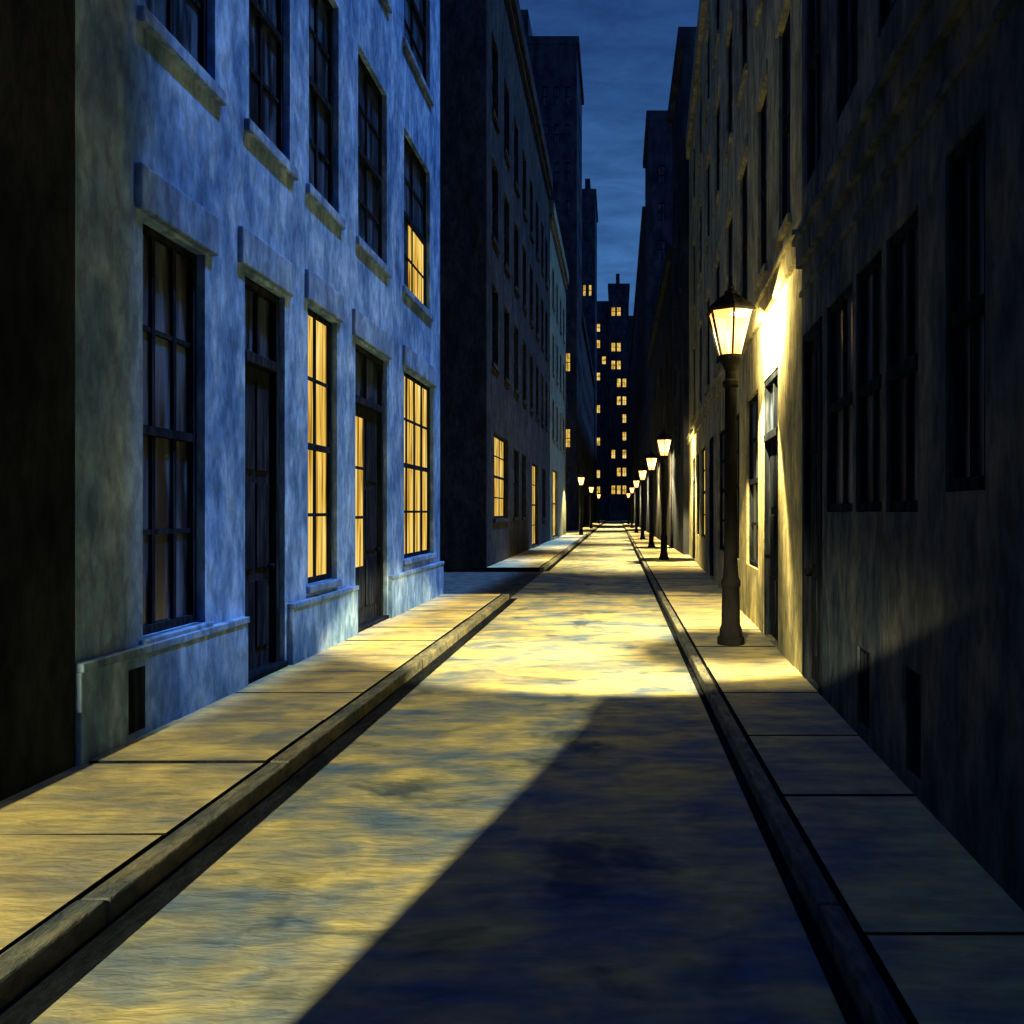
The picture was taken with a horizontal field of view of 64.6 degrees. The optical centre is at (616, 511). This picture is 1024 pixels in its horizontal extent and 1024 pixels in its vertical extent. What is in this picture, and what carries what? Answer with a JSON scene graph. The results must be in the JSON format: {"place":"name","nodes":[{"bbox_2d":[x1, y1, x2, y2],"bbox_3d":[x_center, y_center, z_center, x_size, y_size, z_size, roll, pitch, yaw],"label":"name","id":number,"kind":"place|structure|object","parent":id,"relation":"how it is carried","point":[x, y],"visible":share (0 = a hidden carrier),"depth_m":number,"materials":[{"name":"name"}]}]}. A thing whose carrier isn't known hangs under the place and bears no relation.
{"place":"outdoors","nodes":[
{"label":"outdoors","id":0,"kind":"place"},
{"bbox_2d":[0,594,500,954],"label":"pavement","id":1,"kind":"structure","parent":0,"point":[70,836],"depth_m":4.93,"materials":[{"name":"concrete"}]},
{"bbox_2d":[29,521,845,1023],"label":"road","id":2,"kind":"structure","parent":0,"point":[529,805],"depth_m":3.76,"materials":[{"name":"grey asphalt"}]},
{"bbox_2d":[0,521,863,1023],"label":"gutter","id":3,"kind":"object","parent":2,"relation":"on","point":[30,1003],"visible":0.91,"depth_m":3.73,"materials":[{"name":"concrete"}]},
{"bbox_2d":[444,572,541,597],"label":"side street","id":4,"kind":"structure","parent":0,"point":[511,584],"depth_m":19.34,"materials":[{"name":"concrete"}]},
{"bbox_2d":[471,521,603,568],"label":"pavement","id":5,"kind":"structure","parent":0,"point":[538,557],"depth_m":30.76,"materials":[{"name":"concrete"}]},
{"bbox_2d":[577,472,584,534],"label":"street lamp","id":6,"kind":"object","parent":5,"relation":"on","point":[581,475],"visible":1,"depth_m":55.92,"materials":[{"name":"black metal"}]},
{"bbox_2d":[589,484,593,527],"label":"street lamp","id":7,"kind":"object","parent":5,"relation":"on","point":[591,486],"visible":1,"depth_m":77.92,"materials":[{"name":"black metal"}]},
{"bbox_2d":[597,492,600,523],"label":"street lamp","id":8,"kind":"object","parent":5,"relation":"on","point":[598,493],"visible":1,"depth_m":109.93,"materials":[{"name":"black metal"}]},
{"bbox_2d":[597,301,608,520],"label":"apartment block","id":9,"kind":"structure","parent":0,"point":[603,398],"depth_m":149.80,"materials":[{"name":"stone"}]},
{"bbox_2d":[597,356,605,490],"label":"end window frames","id":10,"kind":"structure","parent":9,"relation":"in","point":[597,356],"depth_m":149.90,"materials":[{"name":"black paint"}]},
{"bbox_2d":[597,324,605,493],"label":"end window glass","id":11,"kind":"structure","parent":9,"relation":"in","point":[598,325],"depth_m":149.94,"materials":[{"name":"yellow glass"}]},
{"bbox_2d":[519,0,698,315],"label":"sky","id":12,"kind":"structure","parent":0,"point":[627,47],"materials":[{"name":"blue"}]},
{"bbox_2d":[608,274,629,520],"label":"apartment block","id":13,"kind":"structure","parent":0,"point":[618,295],"depth_m":148.80,"materials":[{"name":"stone"}]},
{"bbox_2d":[611,307,625,493],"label":"end window frames","id":14,"kind":"structure","parent":13,"relation":"in","point":[624,311],"depth_m":148.88,"materials":[{"name":"black paint"}]},
{"bbox_2d":[612,307,625,493],"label":"end window glass","id":15,"kind":"structure","parent":13,"relation":"in","point":[613,308],"depth_m":148.95,"materials":[{"name":"yellow glass"}]},
{"bbox_2d":[629,316,632,520],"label":"apartment block","id":16,"kind":"structure","parent":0,"point":[630,324],"depth_m":150.80,"materials":[{"name":"stone"}]},
{"bbox_2d":[444,539,839,905],"bbox_3d":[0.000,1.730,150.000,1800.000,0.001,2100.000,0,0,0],"label":"ground","id":17,"kind":"structure","parent":0,"point":[514,570],"depth_m":23.26,"materials":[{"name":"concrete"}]},
{"bbox_2d":[0,0,74,800],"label":"dark townhouse","id":18,"kind":"structure","parent":17,"relation":"on","point":[37,391],"depth_m":4.72,"materials":[{"name":"paint"}]},
{"bbox_2d":[75,0,443,765],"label":"blue townhouse","id":19,"kind":"structure","parent":17,"relation":"on","point":[257,338],"depth_m":7.43,"materials":[{"name":"paint"}]},
{"bbox_2d":[143,0,426,624],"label":"window glass","id":20,"kind":"structure","parent":19,"relation":"in","point":[185,14],"depth_m":8.30,"materials":[{"name":"glass"}]},
{"bbox_2d":[143,0,429,634],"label":"window frames","id":21,"kind":"structure","parent":19,"relation":"in","point":[150,430],"depth_m":7.99,"materials":[{"name":"black paint"}]},
{"bbox_2d":[245,276,382,670],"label":"doors","id":22,"kind":"structure","parent":19,"relation":"in","point":[262,374],"depth_m":8.22,"materials":[{"name":"black paint"}]},
{"bbox_2d":[0,521,604,1009],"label":"kerb","id":23,"kind":"structure","parent":17,"relation":"on","point":[42,951],"depth_m":3.86,"materials":[{"name":"stone"}]},
{"bbox_2d":[440,0,552,570],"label":"soot brick block","id":24,"kind":"structure","parent":17,"relation":"on","point":[496,181],"depth_m":23.91,"materials":[{"name":"black brick"}]},
{"bbox_2d":[492,53,534,543],"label":"window glass","id":25,"kind":"structure","parent":24,"relation":"in","point":[496,440],"depth_m":26.44,"materials":[{"name":"yellow glass"}]},
{"bbox_2d":[492,46,542,545],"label":"window frames","id":26,"kind":"structure","parent":24,"relation":"in","point":[498,477],"depth_m":27.79,"materials":[{"name":"black paint"}]},
{"bbox_2d":[521,9,583,530],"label":"brick tower","id":27,"kind":"structure","parent":17,"relation":"on","point":[556,66],"depth_m":69.80,"materials":[{"name":"brick"}]},
{"bbox_2d":[536,87,569,485],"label":"end window frames","id":28,"kind":"structure","parent":27,"relation":"in","point":[545,96],"depth_m":69.90,"materials":[{"name":"black paint"}]},
{"bbox_2d":[543,88,569,484],"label":"end window glass","id":29,"kind":"structure","parent":27,"relation":"in","point":[567,89],"depth_m":69.93,"materials":[{"name":"glass"}]},
{"bbox_2d":[549,213,565,540],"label":"walls","id":30,"kind":"structure","parent":17,"relation":"on","point":[557,399],"depth_m":50.00,"materials":[{"name":"grey stone"}]},
{"bbox_2d":[553,472,554,534],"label":"window glass","id":31,"kind":"object","parent":30,"relation":"in","point":[553,504],"visible":0.01,"depth_m":48.72,"materials":[{"name":"yellow glass"}]},
{"bbox_2d":[553,471,555,536],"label":"window frames","id":32,"kind":"structure","parent":30,"relation":"attached to","point":[555,503],"depth_m":49.94,"materials":[{"name":"black wood"}]},
{"bbox_2d":[549,200,568,539],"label":"stone trim","id":33,"kind":"structure","parent":30,"relation":"attached to","point":[553,218],"depth_m":48.84,"materials":[{"name":"grey stone"}]},
{"bbox_2d":[582,312,594,526],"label":"brick row","id":34,"kind":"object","parent":17,"relation":"on","point":[588,382],"visible":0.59,"depth_m":96.40,"materials":[{"name":"brick"}]},
{"bbox_2d":[582,179,597,521],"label":"stone tower","id":35,"kind":"structure","parent":17,"relation":"on","point":[589,248],"depth_m":123.80,"materials":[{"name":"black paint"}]},
{"bbox_2d":[583,218,590,353],"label":"end window glass","id":36,"kind":"structure","parent":35,"relation":"in","point":[583,218],"depth_m":123.94,"materials":[{"name":"glass"}]},
{"bbox_2d":[583,218,591,359],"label":"end window frames","id":37,"kind":"structure","parent":35,"relation":"in","point":[584,223],"depth_m":123.88,"materials":[{"name":"black paint"}]},
{"bbox_2d":[629,206,644,530],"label":"stone tower","id":38,"kind":"structure","parent":17,"relation":"on","point":[637,400],"depth_m":87.28,"materials":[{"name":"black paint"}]},
{"bbox_2d":[643,110,671,532],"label":"brick tower","id":39,"kind":"structure","parent":17,"relation":"on","point":[657,158],"depth_m":59.80,"materials":[{"name":"brick"}]},
{"bbox_2d":[658,166,664,286],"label":"end window frames","id":40,"kind":"structure","parent":39,"relation":"in","point":[661,175],"depth_m":59.90,"materials":[{"name":"black paint"}]},
{"bbox_2d":[658,167,664,289],"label":"end window glass","id":41,"kind":"structure","parent":39,"relation":"in","point":[659,168],"depth_m":59.93,"materials":[{"name":"black glass"}]},
{"bbox_2d":[647,246,671,546],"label":"brick row","id":42,"kind":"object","parent":17,"relation":"on","point":[659,353],"visible":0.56,"depth_m":43.04,"materials":[{"name":"black paint"}]},
{"bbox_2d":[689,0,801,673],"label":"walls","id":43,"kind":"structure","parent":17,"relation":"on","point":[775,343],"depth_m":11.70,"materials":[{"name":"beige stone"}]},
{"bbox_2d":[686,0,797,444],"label":"stone trim","id":44,"kind":"structure","parent":43,"relation":"attached to","point":[782,270],"depth_m":13.16,"materials":[{"name":"beige stone"}]},
{"bbox_2d":[694,0,789,567],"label":"window frames","id":45,"kind":"structure","parent":43,"relation":"attached to","point":[785,133],"depth_m":12.96,"materials":[{"name":"black wood"}]},
{"bbox_2d":[704,0,788,560],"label":"window glass","id":46,"kind":"object","parent":43,"relation":"in","point":[754,485],"visible":0.09,"depth_m":12.02,"materials":[{"name":"black glass"}]},
{"bbox_2d":[622,522,906,1023],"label":"kerb","id":47,"kind":"structure","parent":17,"relation":"on","point":[872,997],"depth_m":3.56,"materials":[{"name":"stone"}]},
{"bbox_2d":[802,0,1023,911],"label":"walls","id":48,"kind":"structure","parent":17,"relation":"on","point":[931,591],"depth_m":4.14,"materials":[{"name":"stone"}]},
{"bbox_2d":[803,316,821,695],"bbox_3d":[1.819,-0.054,7.328,0.118,3.288,0.806,0,0,2],"label":"door","id":49,"kind":"structure","parent":48,"relation":"attached to","point":[812,502],"depth_m":7.51,"materials":[{"name":"black paint"}]},
{"bbox_2d":[809,0,984,779],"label":"window frames","id":50,"kind":"structure","parent":48,"relation":"attached to","point":[971,312],"depth_m":4.99,"materials":[{"name":"black wood"}]},
{"bbox_2d":[815,0,983,503],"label":"window glass","id":51,"kind":"object","parent":48,"relation":"in","point":[902,345],"visible":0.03,"depth_m":4.94,"materials":[{"name":"black glass"}]},
{"bbox_2d":[792,0,1013,297],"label":"stone trim","id":52,"kind":"structure","parent":48,"relation":"attached to","point":[927,30],"depth_m":4.81,"materials":[{"name":"grey stone"}]},
{"bbox_2d":[668,27,696,554],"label":"brick tower","id":53,"kind":"structure","parent":0,"point":[679,99],"depth_m":31.01,"materials":[{"name":"brick"}]},
{"bbox_2d":[622,521,1023,1023],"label":"pavement","id":54,"kind":"structure","parent":0,"point":[933,911],"depth_m":3.90,"materials":[{"name":"concrete"}]},
{"bbox_2d":[626,491,630,523],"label":"street lamp","id":55,"kind":"object","parent":54,"relation":"on","point":[628,492],"visible":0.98,"depth_m":104.92,"materials":[{"name":"black metal"}]},
{"bbox_2d":[629,485,633,527],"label":"street lamp","id":56,"kind":"object","parent":54,"relation":"on","point":[631,486],"visible":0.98,"depth_m":79.93,"materials":[{"name":"black metal"}]},
{"bbox_2d":[633,476,639,532],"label":"street lamp","id":57,"kind":"object","parent":54,"relation":"on","point":[636,479],"visible":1,"depth_m":61.92,"materials":[{"name":"black metal"}]},
{"bbox_2d":[638,464,646,538],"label":"street lamp","id":58,"kind":"object","parent":54,"relation":"on","point":[642,526],"visible":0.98,"depth_m":46.92,"materials":[{"name":"black metal"}]},
{"bbox_2d":[645,450,657,547],"bbox_3d":[1.550,-0.605,36.000,0.563,4.410,0.650,0,0,0],"label":"street lamp","id":59,"kind":"object","parent":54,"relation":"on","point":[651,455],"visible":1,"depth_m":35.92,"materials":[{"name":"black metal"}]},
{"bbox_2d":[656,429,671,559],"bbox_3d":[1.580,-0.605,26.900,0.563,4.410,0.650,0,0,0],"label":"street lamp","id":60,"kind":"object","parent":54,"relation":"on","point":[663,436],"visible":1,"depth_m":26.82,"materials":[{"name":"black metal"}]},
{"bbox_2d":[706,280,755,645],"bbox_3d":[1.380,-0.605,9.700,0.563,4.410,0.650,0,0,0],"label":"street lamp","id":61,"kind":"object","parent":54,"relation":"on","point":[731,303],"visible":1,"depth_m":9.62,"materials":[{"name":"black metal"}]}
]}

